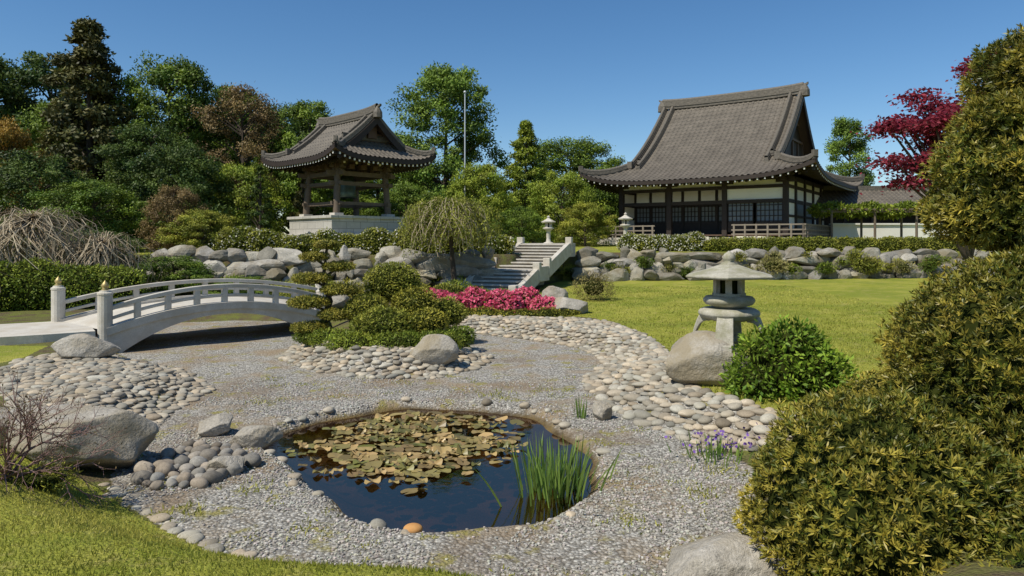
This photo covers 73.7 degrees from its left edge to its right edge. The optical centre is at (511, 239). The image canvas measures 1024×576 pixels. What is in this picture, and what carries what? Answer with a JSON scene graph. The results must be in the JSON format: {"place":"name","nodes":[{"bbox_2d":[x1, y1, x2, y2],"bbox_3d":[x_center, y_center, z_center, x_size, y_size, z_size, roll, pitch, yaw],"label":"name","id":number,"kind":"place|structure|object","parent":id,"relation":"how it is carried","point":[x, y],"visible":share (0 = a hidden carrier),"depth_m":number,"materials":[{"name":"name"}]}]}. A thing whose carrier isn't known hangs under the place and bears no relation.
{"place":"outdoors","nodes":[
{"label":"outdoors","id":0,"kind":"place"},
{"bbox_2d":[0,321,94,345],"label":"stone path","id":1,"kind":"structure","parent":0,"point":[26,333],"depth_m":14.85,"materials":[{"name":"stone"}]},
{"bbox_2d":[0,448,483,575],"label":"lawn grass","id":2,"kind":"structure","parent":0,"point":[118,532],"depth_m":4.21,"materials":[{"name":"plant"}]},
{"bbox_2d":[264,409,592,531],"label":"pond water","id":3,"kind":"structure","parent":0,"point":[454,499],"depth_m":7.26,"materials":[{"name":"liquid"}]},
{"bbox_2d":[282,410,527,493],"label":"water lilies","id":4,"kind":"object","parent":3,"relation":"on","point":[374,460],"visible":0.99,"depth_m":8.51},
{"bbox_2d":[476,425,623,514],"bbox_3d":[0.446,2.301,6.947,1.397,0.637,1.559,0,0,24],"label":"iris plant","id":5,"kind":"object","parent":3,"relation":"on","point":[550,478],"visible":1,"depth_m":6.91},
{"bbox_2d":[117,375,764,575],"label":"gravel","id":6,"kind":"structure","parent":0,"point":[670,542],"depth_m":6.68,"materials":[{"name":"gravel"}]},
{"bbox_2d":[0,238,1023,575],"bbox_3d":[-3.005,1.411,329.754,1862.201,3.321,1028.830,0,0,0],"label":"ground","id":7,"kind":"structure","parent":0,"point":[222,352],"depth_m":9.09,"materials":[{"name":"gravel"}]},
{"bbox_2d":[0,407,15,446],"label":"boulder","id":8,"kind":"object","parent":7,"relation":"on","point":[5,413],"visible":0.09,"depth_m":7.32,"materials":[{"name":"stone"}]},
{"bbox_2d":[0,53,41,211],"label":"deciduous tree","id":9,"kind":"object","parent":7,"relation":"on","point":[7,86],"visible":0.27,"depth_m":49.44,"materials":[{"name":"green plant"}]},
{"bbox_2d":[0,115,51,217],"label":"orange shrub tree","id":10,"kind":"object","parent":7,"relation":"on","point":[9,131],"visible":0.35,"depth_m":37.32,"materials":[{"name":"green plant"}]},
{"bbox_2d":[0,457,82,493],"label":"conifer shrub","id":11,"kind":"object","parent":7,"relation":"on","point":[53,479],"visible":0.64,"depth_m":6.22,"materials":[{"name":"green plant"}]},
{"bbox_2d":[0,148,113,244],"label":"tree","id":12,"kind":"object","parent":7,"relation":"on","point":[23,164],"visible":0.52,"depth_m":31.81,"materials":[{"name":"green plant"}]},
{"bbox_2d":[0,204,118,279],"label":"weeping bare shrub","id":13,"kind":"object","parent":7,"relation":"on","point":[20,225],"visible":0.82,"depth_m":22.95,"materials":[{"name":"grey plant"}]},
{"bbox_2d":[0,366,128,511],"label":"bare shrub","id":14,"kind":"object","parent":7,"relation":"on","point":[9,464],"visible":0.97,"depth_m":6.12,"materials":[{"name":"brown plant"}]},
{"bbox_2d":[0,48,137,195],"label":"deciduous tree","id":15,"kind":"object","parent":7,"relation":"on","point":[36,70],"visible":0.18,"depth_m":50.32,"materials":[{"name":"green plant"}]},
{"bbox_2d":[0,257,146,310],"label":"clipped hedge","id":16,"kind":"object","parent":7,"relation":"on","point":[30,288],"visible":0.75,"depth_m":21.41,"materials":[{"name":"green plant"}]},
{"bbox_2d":[3,94,143,225],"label":"deciduous tree","id":17,"kind":"object","parent":7,"relation":"on","point":[35,125],"visible":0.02,"depth_m":45.73,"materials":[{"name":"green plant"}]},
{"bbox_2d":[1,15,146,239],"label":"cedar tree","id":18,"kind":"object","parent":7,"relation":"on","point":[88,58],"visible":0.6,"depth_m":43.06,"materials":[{"name":"green plant"}]},
{"bbox_2d":[3,404,158,468],"bbox_3d":[-4.749,2.217,7.473,1.252,0.721,1.243,0,0,40],"label":"boulder","id":19,"kind":"object","parent":7,"relation":"on","point":[139,438],"visible":0.6,"depth_m":7.26,"materials":[{"name":"stone"}]},
{"bbox_2d":[12,226,151,272],"bbox_3d":[-16.441,0.917,26.782,4.633,2.940,5.168,0,0,41],"label":"bare shrub","id":20,"kind":"object","parent":7,"relation":"on","point":[132,244],"visible":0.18,"depth_m":26.78,"materials":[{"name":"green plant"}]},
{"bbox_2d":[51,333,121,358],"bbox_3d":[-8.021,2.032,12.912,1.174,0.554,0.790,0,0,0],"label":"boulder","id":21,"kind":"object","parent":7,"relation":"on","point":[83,345],"visible":0.88,"depth_m":12.65,"materials":[{"name":"stone"}]},
{"bbox_2d":[7,179,167,251],"bbox_3d":[-18.951,-0.964,30.981,6.108,3.651,5.476,0,0,-5],"label":"shrub","id":22,"kind":"object","parent":7,"relation":"on","point":[123,204],"visible":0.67,"depth_m":30.28,"materials":[{"name":"green plant"}]},
{"bbox_2d":[0,353,215,427],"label":"cobblestone bank","id":23,"kind":"structure","parent":7,"relation":"on","point":[82,373],"depth_m":10.72,"materials":[{"name":"stone"}]},
{"bbox_2d":[46,230,171,291],"bbox_3d":[-13.972,0.965,23.688,3.839,2.625,3.374,0,0,-40],"label":"weeping bare shrub","id":24,"kind":"object","parent":7,"relation":"on","point":[101,245],"visible":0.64,"depth_m":23.31,"materials":[{"name":"grey plant"}]},
{"bbox_2d":[88,119,213,231],"bbox_3d":[-20.985,-3.295,39.970,6.722,7.344,7.847,0,0,25],"label":"deciduous tree","id":25,"kind":"object","parent":7,"relation":"on","point":[116,152],"visible":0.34,"depth_m":38.61,"materials":[{"name":"green plant"}]},
{"bbox_2d":[95,50,233,209],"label":"deciduous tree","id":26,"kind":"object","parent":7,"relation":"on","point":[177,111],"visible":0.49,"depth_m":45.53,"materials":[{"name":"green plant"}]},
{"bbox_2d":[134,184,210,252],"bbox_3d":[-14.962,-0.877,30.037,3.380,3.195,2.877,0,0,2],"label":"shrub","id":27,"kind":"object","parent":7,"relation":"on","point":[171,205],"visible":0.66,"depth_m":29.52,"materials":[{"name":"brown plant"}]},
{"bbox_2d":[135,255,220,299],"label":"shrub","id":28,"kind":"object","parent":7,"relation":"on","point":[190,266],"visible":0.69,"depth_m":24.56,"materials":[{"name":"green plant"}]},
{"bbox_2d":[122,140,239,248],"bbox_3d":[-16.999,-2.115,34.944,5.791,5.991,6.460,0,0,-27],"label":"tree","id":29,"kind":"object","parent":7,"relation":"on","point":[197,171],"visible":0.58,"depth_m":34.06,"materials":[{"name":"green plant"}]},
{"bbox_2d":[50,276,325,352],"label":"stone arch bridge","id":30,"kind":"structure","parent":7,"relation":"on","point":[127,324],"depth_m":16.61,"materials":[{"name":"stone"}]},
{"bbox_2d":[130,440,261,490],"bbox_3d":[-3.442,2.451,7.532,1.318,0.190,1.526,0,0,0],"label":"pebble heap","id":31,"kind":"object","parent":7,"relation":"on","point":[196,457],"visible":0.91,"depth_m":7.29,"materials":[{"name":"stone"}]},
{"bbox_2d":[151,208,240,247],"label":"shrub","id":32,"kind":"object","parent":7,"relation":"on","point":[205,218],"visible":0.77,"depth_m":28.82,"materials":[{"name":"green plant"}]},
{"bbox_2d":[98,482,328,564],"bbox_3d":[-1.543,2.488,5.364,6.190,0.096,0.700,0,0,26],"label":"stone edging","id":33,"kind":"object","parent":7,"relation":"on","point":[190,536],"visible":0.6,"depth_m":5.84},
{"bbox_2d":[198,412,232,436],"bbox_3d":[-3.786,2.386,8.777,0.409,0.339,0.396,0,0,0],"label":"boulder","id":34,"kind":"object","parent":7,"relation":"on","point":[216,425],"visible":0.96,"depth_m":8.64,"materials":[{"name":"stone"}]},
{"bbox_2d":[166,84,285,225],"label":"deciduous tree","id":35,"kind":"object","parent":7,"relation":"on","point":[220,137],"visible":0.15,"depth_m":49.83,"materials":[{"name":"brown plant"}]},
{"bbox_2d":[207,456,244,471],"bbox_3d":[-3.081,2.436,7.349,0.378,0.250,0.268,0,0,-24],"label":"boulder","id":36,"kind":"object","parent":7,"relation":"on","point":[221,462],"visible":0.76,"depth_m":7.27,"materials":[{"name":"stone"}]},
{"bbox_2d":[201,275,279,294],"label":"clipped hedge","id":37,"kind":"object","parent":7,"relation":"on","point":[240,291],"visible":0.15,"depth_m":23.68,"materials":[{"name":"green plant"}]},
{"bbox_2d":[188,82,296,225],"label":"bronze tree","id":38,"kind":"object","parent":7,"relation":"on","point":[250,149],"visible":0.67,"depth_m":45.37,"materials":[{"name":"brown plant"}]},
{"bbox_2d":[196,161,292,240],"bbox_3d":[-14.581,-1.889,37.126,5.090,4.847,5.980,0,0,-20],"label":"tree","id":39,"kind":"object","parent":7,"relation":"on","point":[244,173],"visible":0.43,"depth_m":36.09,"materials":[{"name":"green plant"}]},
{"bbox_2d":[229,425,282,448],"bbox_3d":[-3.138,2.428,8.349,0.626,0.327,0.350,0,0,0],"label":"boulder","id":40,"kind":"object","parent":7,"relation":"on","point":[259,436],"visible":0.83,"depth_m":8.25,"materials":[{"name":"stone"}]},
{"bbox_2d":[240,165,273,230],"bbox_3d":[-12.190,-1.453,32.846,1.697,4.356,2.038,0,0,32],"label":"cypress tree","id":41,"kind":"object","parent":7,"relation":"on","point":[263,212],"visible":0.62,"depth_m":32.89,"materials":[{"name":"green plant"}]},
{"bbox_2d":[220,101,347,233],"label":"deciduous tree","id":42,"kind":"object","parent":7,"relation":"on","point":[280,107],"visible":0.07,"depth_m":54.29,"materials":[{"name":"green plant"}]},
{"bbox_2d":[286,171,317,228],"bbox_3d":[-11.440,-2.148,38.032,2.158,5.528,1.797,0,0,24],"label":"cypress tree","id":43,"kind":"object","parent":7,"relation":"on","point":[296,203],"visible":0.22,"depth_m":37.90,"materials":[{"name":"green plant"}]},
{"bbox_2d":[254,99,352,219],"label":"deciduous tree","id":44,"kind":"object","parent":7,"relation":"on","point":[289,139],"visible":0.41,"depth_m":45.91,"materials":[{"name":"green plant"}]},
{"bbox_2d":[285,238,357,333],"bbox_3d":[-4.290,1.143,15.371,1.630,2.371,1.280,0,0,0],"label":"cloud pruned pine","id":45,"kind":"object","parent":7,"relation":"on","point":[327,314],"visible":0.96,"depth_m":15.28,"materials":[{"name":"green plant"}]},
{"bbox_2d":[146,245,505,293],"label":"rock retaining wall","id":46,"kind":"structure","parent":7,"relation":"on","point":[268,262],"depth_m":27.09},
{"bbox_2d":[332,295,348,308],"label":"boulder","id":47,"kind":"object","parent":7,"relation":"on","point":[339,301],"visible":0.23,"depth_m":21.80,"materials":[{"name":"stone"}]},
{"bbox_2d":[261,103,435,237],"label":"bell tower","id":48,"kind":"structure","parent":7,"relation":"on","point":[356,149],"depth_m":34.81,"materials":[{"name":"tile"}]},
{"bbox_2d":[207,225,515,254],"bbox_3d":[-6.271,0.124,29.618,13.304,1.530,2.144,0,0,-11],"label":"flowering hedge","id":49,"kind":"object","parent":7,"relation":"on","point":[374,240],"visible":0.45,"depth_m":28.84,"materials":[{"name":"green plant"}]},
{"bbox_2d":[343,292,391,322],"bbox_3d":[-3.300,1.587,15.487,1.140,0.837,1.113,0,0,0],"label":"topiary ball","id":50,"kind":"object","parent":7,"relation":"on","point":[356,304],"visible":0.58,"depth_m":15.22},
{"bbox_2d":[340,173,411,223],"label":"deciduous tree","id":51,"kind":"object","parent":7,"relation":"on","point":[363,197],"visible":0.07,"depth_m":53.22,"materials":[{"name":"green plant"}]},
{"bbox_2d":[348,304,415,339],"bbox_3d":[-2.740,1.790,14.504,1.460,0.876,1.210,0,0,0],"label":"topiary ball","id":52,"kind":"object","parent":7,"relation":"on","point":[377,321],"visible":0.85,"depth_m":14.17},
{"bbox_2d":[274,342,493,379],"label":"cobblestone bank","id":53,"kind":"structure","parent":7,"relation":"on","point":[476,358],"depth_m":13.16,"materials":[{"name":"stone"}]},
{"bbox_2d":[409,334,458,364],"bbox_3d":[-1.503,2.139,13.213,0.972,0.649,0.495,0,0,0],"label":"boulder","id":54,"kind":"object","parent":53,"relation":"on","point":[434,349],"visible":0.86,"depth_m":13.03,"materials":[{"name":"stone"}]},
{"bbox_2d":[291,324,476,350],"bbox_3d":[-2.811,2.117,14.595,4.108,0.604,2.319,0,0,0],"label":"ground cover","id":55,"kind":"object","parent":7,"relation":"on","point":[459,336],"visible":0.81,"depth_m":14.01,"materials":[{"name":"green plant"}]},
{"bbox_2d":[362,261,421,302],"bbox_3d":[-2.897,1.031,16.499,1.493,1.074,1.380,0,0,0],"label":"topiary ball","id":56,"kind":"object","parent":7,"relation":"on","point":[389,280],"visible":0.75,"depth_m":16.11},
{"bbox_2d":[362,182,446,229],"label":"shrub","id":57,"kind":"object","parent":7,"relation":"on","point":[404,194],"visible":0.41,"depth_m":41.19,"materials":[{"name":"green plant"}]},
{"bbox_2d":[391,285,439,315],"bbox_3d":[-2.261,1.493,15.879,1.212,0.906,1.182,0,0,0],"label":"topiary ball","id":58,"kind":"object","parent":7,"relation":"on","point":[412,299],"visible":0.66,"depth_m":15.60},
{"bbox_2d":[406,305,449,336],"bbox_3d":[-1.848,1.844,14.890,1.022,0.834,0.943,0,0,0],"label":"topiary ball","id":59,"kind":"object","parent":7,"relation":"on","point":[425,318],"visible":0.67,"depth_m":14.65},
{"bbox_2d":[115,374,749,575],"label":"gravel weeds","id":60,"kind":"object","parent":7,"relation":"on","point":[310,524],"visible":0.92,"depth_m":6.83,"materials":[{"name":"green plant"}]},
{"bbox_2d":[264,396,614,533],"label":"pond rim stones","id":61,"kind":"object","parent":7,"relation":"on","point":[374,523],"visible":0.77,"depth_m":8.05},
{"bbox_2d":[384,60,510,226],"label":"linden tree","id":62,"kind":"object","parent":7,"relation":"on","point":[447,84],"visible":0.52,"depth_m":50.44,"materials":[{"name":"green plant"}]},
{"bbox_2d":[434,296,467,329],"bbox_3d":[-1.597,1.741,16.408,1.116,0.853,1.033,0,0,0],"label":"topiary ball","id":63,"kind":"object","parent":7,"relation":"on","point":[454,310],"visible":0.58,"depth_m":16.16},
{"bbox_2d":[397,194,505,283],"bbox_3d":[-2.362,0.214,26.558,4.255,4.075,4.585,0,0,0],"label":"weeping tree","id":64,"kind":"object","parent":7,"relation":"on","point":[438,219],"visible":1,"depth_m":25.64,"materials":[{"name":"green plant"}]},
{"bbox_2d":[8,98,905,237],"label":"distant trees","id":65,"kind":"object","parent":7,"relation":"on","point":[373,193],"depth_m":79.91,"materials":[{"name":"green plant"}]},
{"bbox_2d":[464,91,465,195],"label":"flag pole","id":66,"kind":"object","parent":7,"relation":"on","point":[464,135],"visible":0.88,"depth_m":44.97,"materials":[{"name":"silver metal"}]},
{"bbox_2d":[432,283,508,293],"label":"azalea bush","id":67,"kind":"object","parent":7,"relation":"on","point":[452,288],"visible":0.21,"depth_m":23.17,"materials":[{"name":"green plant"}]},
{"bbox_2d":[442,161,522,234],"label":"deciduous tree","id":68,"kind":"object","parent":7,"relation":"on","point":[475,175],"visible":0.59,"depth_m":44.16,"materials":[{"name":"green plant"}]},
{"bbox_2d":[426,286,556,312],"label":"pink azalea","id":69,"kind":"object","parent":7,"relation":"on","point":[472,297],"visible":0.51,"depth_m":20.29,"materials":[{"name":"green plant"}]},
{"bbox_2d":[457,237,574,290],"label":"stone staircase","id":70,"kind":"structure","parent":7,"relation":"on","point":[535,265],"depth_m":29.39,"materials":[{"name":"stone"}]},
{"bbox_2d":[464,305,579,316],"bbox_3d":[0.096,2.145,19.906,3.919,0.519,0.971,0,0,0],"label":"azalea border","id":71,"kind":"object","parent":7,"relation":"on","point":[544,312],"visible":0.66,"depth_m":19.74,"materials":[{"name":"green plant"}]},
{"bbox_2d":[491,205,554,243],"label":"shrub","id":72,"kind":"object","parent":7,"relation":"on","point":[526,219],"visible":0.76,"depth_m":40.42,"materials":[{"name":"green plant"}]},
{"bbox_2d":[490,119,559,241],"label":"deciduous tree","id":73,"kind":"object","parent":7,"relation":"on","point":[525,148],"visible":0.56,"depth_m":49.46,"materials":[{"name":"green plant"}]},
{"bbox_2d":[541,215,555,242],"bbox_3d":[1.950,-0.508,36.500,0.800,1.616,0.693,0,0,0],"label":"garden stone lantern","id":74,"kind":"object","parent":7,"relation":"on","point":[548,222],"visible":0.83,"depth_m":36.38,"materials":[{"name":"stone"}]},
{"bbox_2d":[542,286,568,297],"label":"boulder","id":75,"kind":"object","parent":7,"relation":"on","point":[552,291],"visible":0.38,"depth_m":21.80,"materials":[{"name":"stone"}]},
{"bbox_2d":[507,135,624,234],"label":"deciduous tree","id":76,"kind":"object","parent":7,"relation":"on","point":[584,149],"visible":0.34,"depth_m":59.91,"materials":[{"name":"green plant"}]},
{"bbox_2d":[524,169,610,244],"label":"deciduous tree","id":77,"kind":"object","parent":7,"relation":"on","point":[572,179],"visible":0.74,"depth_m":45.26,"materials":[{"name":"green plant"}]},
{"bbox_2d":[553,297,587,313],"bbox_3d":[1.623,1.999,20.367,1.317,0.616,0.766,0,0,0],"label":"boulder","id":78,"kind":"object","parent":7,"relation":"on","point":[580,306],"visible":0.65,"depth_m":20.12,"materials":[{"name":"stone"}]},
{"bbox_2d":[552,202,618,246],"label":"shrub","id":79,"kind":"object","parent":7,"relation":"on","point":[583,211],"visible":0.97,"depth_m":42.50,"materials":[{"name":"green plant"}]},
{"bbox_2d":[552,164,620,237],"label":"deciduous tree","id":80,"kind":"object","parent":7,"relation":"on","point":[614,200],"visible":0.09,"depth_m":53.68,"materials":[{"name":"green plant"}]},
{"bbox_2d":[570,270,618,301],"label":"azalea bush","id":81,"kind":"object","parent":7,"relation":"on","point":[591,287],"visible":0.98,"depth_m":23.99,"materials":[{"name":"green plant"}]},
{"bbox_2d":[592,400,611,420],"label":"boulder","id":82,"kind":"object","parent":7,"relation":"on","point":[602,410],"visible":0.91,"depth_m":9.52,"materials":[{"name":"stone"}]},
{"bbox_2d":[449,314,801,452],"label":"cobblestone bank","id":83,"kind":"structure","parent":7,"relation":"on","point":[649,360],"depth_m":10.97,"materials":[{"name":"stone"}]},
{"bbox_2d":[616,231,707,251],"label":"flowering hedge","id":84,"kind":"object","parent":7,"relation":"on","point":[693,241],"visible":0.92,"depth_m":35.94,"materials":[{"name":"green plant"}]},
{"bbox_2d":[665,330,749,385],"bbox_3d":[3.068,1.970,10.814,1.307,1.076,1.141,0,0,10],"label":"lantern base boulder","id":85,"kind":"object","parent":7,"relation":"on","point":[697,358],"visible":0.66,"depth_m":10.34,"materials":[{"name":"stone"}]},
{"bbox_2d":[686,251,772,352],"bbox_3d":[3.480,0.963,10.950,1.462,1.587,1.414,0,0,0],"label":"stone lantern","id":86,"kind":"object","parent":85,"relation":"on","point":[729,301],"visible":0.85,"depth_m":10.66,"materials":[{"name":"grey stone"}]},
{"bbox_2d":[666,429,755,467],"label":"iris plant","id":87,"kind":"object","parent":7,"relation":"on","point":[719,449],"visible":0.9,"depth_m":7.80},
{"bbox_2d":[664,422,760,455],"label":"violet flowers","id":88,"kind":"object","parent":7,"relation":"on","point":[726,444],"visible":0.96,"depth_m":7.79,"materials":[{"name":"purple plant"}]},
{"bbox_2d":[578,82,864,244],"label":"japanese temple","id":89,"kind":"structure","parent":7,"relation":"on","point":[741,163],"depth_m":44.83,"materials":[{"name":"tile"}]},
{"bbox_2d":[637,202,782,231],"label":"lattice doors","id":90,"kind":"structure","parent":89,"relation":"in","point":[771,212],"depth_m":44.49,"materials":[{"name":"black wood"}]},
{"bbox_2d":[665,532,793,575],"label":"boulder","id":91,"kind":"object","parent":7,"relation":"on","point":[730,554],"visible":0.82,"depth_m":4.79,"materials":[{"name":"stone"}]},
{"bbox_2d":[571,246,991,281],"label":"rock retaining wall","id":92,"kind":"structure","parent":7,"relation":"on","point":[589,259],"depth_m":33.87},
{"bbox_2d":[754,256,789,274],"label":"rock garden shrub","id":93,"kind":"object","parent":92,"relation":"on","point":[769,265],"visible":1,"depth_m":33.27,"materials":[{"name":"green plant"}]},
{"bbox_2d":[815,261,837,274],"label":"rock garden shrub","id":94,"kind":"object","parent":92,"relation":"on","point":[824,267],"visible":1,"depth_m":33.38,"materials":[{"name":"green plant"}]},
{"bbox_2d":[850,255,885,274],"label":"rock garden shrub","id":95,"kind":"object","parent":92,"relation":"on","point":[867,265],"visible":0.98,"depth_m":33.39,"materials":[{"name":"green plant"}]},
{"bbox_2d":[888,259,917,273],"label":"rock garden shrub","id":96,"kind":"object","parent":92,"relation":"on","point":[905,267],"visible":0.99,"depth_m":33.35,"materials":[{"name":"green plant"}]},
{"bbox_2d":[718,314,861,402],"bbox_3d":[3.995,1.727,9.884,2.138,1.283,1.560,0,0,0],"label":"euonymus shrub","id":97,"kind":"object","parent":7,"relation":"on","point":[782,363],"visible":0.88,"depth_m":9.61,"materials":[{"name":"green plant"}]},
{"bbox_2d":[704,235,958,251],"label":"clipped hedge","id":98,"kind":"object","parent":7,"relation":"on","point":[813,243],"visible":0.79,"depth_m":35.90,"materials":[{"name":"green plant"}]},
{"bbox_2d":[798,365,886,416],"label":"shrub","id":99,"kind":"object","parent":7,"relation":"on","point":[867,385],"visible":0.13,"depth_m":8.63,"materials":[{"name":"green plant"}]},
{"bbox_2d":[824,115,876,185],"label":"poplar tree","id":100,"kind":"object","parent":7,"relation":"on","point":[842,127],"visible":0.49,"depth_m":61.38,"materials":[{"name":"green plant"}]},
{"bbox_2d":[805,199,927,237],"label":"pergola","id":101,"kind":"object","parent":7,"relation":"on","point":[865,209],"visible":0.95,"depth_m":41.09,"materials":[{"name":"green plant"}]},
{"bbox_2d":[801,186,941,236],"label":"covered gallery","id":102,"kind":"object","parent":7,"relation":"on","point":[846,197],"visible":0.3,"depth_m":48.33,"materials":[{"name":"tile"}]},
{"bbox_2d":[731,382,1023,575],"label":"yew bush","id":103,"kind":"object","parent":7,"relation":"on","point":[862,492],"visible":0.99,"depth_m":4.48,"materials":[{"name":"green plant"}]},
{"bbox_2d":[829,223,945,238],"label":"garden wall","id":104,"kind":"structure","parent":7,"relation":"on","point":[849,230],"depth_m":44.38,"materials":[{"name":"white paint"}]},
{"bbox_2d":[850,54,992,270],"bbox_3d":[8.253,-0.771,13.163,3.301,5.557,3.075,0,0,0],"label":"red maple tree","id":105,"kind":"object","parent":7,"relation":"on","point":[928,128],"visible":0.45,"depth_m":12.99,"materials":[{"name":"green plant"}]},
{"bbox_2d":[871,241,1023,486],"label":"yew bush","id":106,"kind":"object","parent":7,"relation":"on","point":[963,341],"visible":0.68,"depth_m":5.55,"materials":[{"name":"green plant"}]},
{"bbox_2d":[913,23,1023,272],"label":"yew bush","id":107,"kind":"object","parent":7,"relation":"on","point":[978,197],"visible":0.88,"depth_m":6.45,"materials":[{"name":"green plant"}]},
{"bbox_2d":[966,480,1023,568],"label":"yew bush","id":108,"kind":"object","parent":7,"relation":"on","point":[1010,544],"visible":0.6,"depth_m":4.05,"materials":[{"name":"green plant"}]},
{"bbox_2d":[0,0,1023,237],"label":"sky","id":109,"kind":"structure","parent":0,"point":[601,70],"materials":[{"name":"blue"}]},
{"bbox_2d":[539,285,912,410],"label":"lawn grass","id":110,"kind":"structure","parent":0,"point":[763,322],"depth_m":19.65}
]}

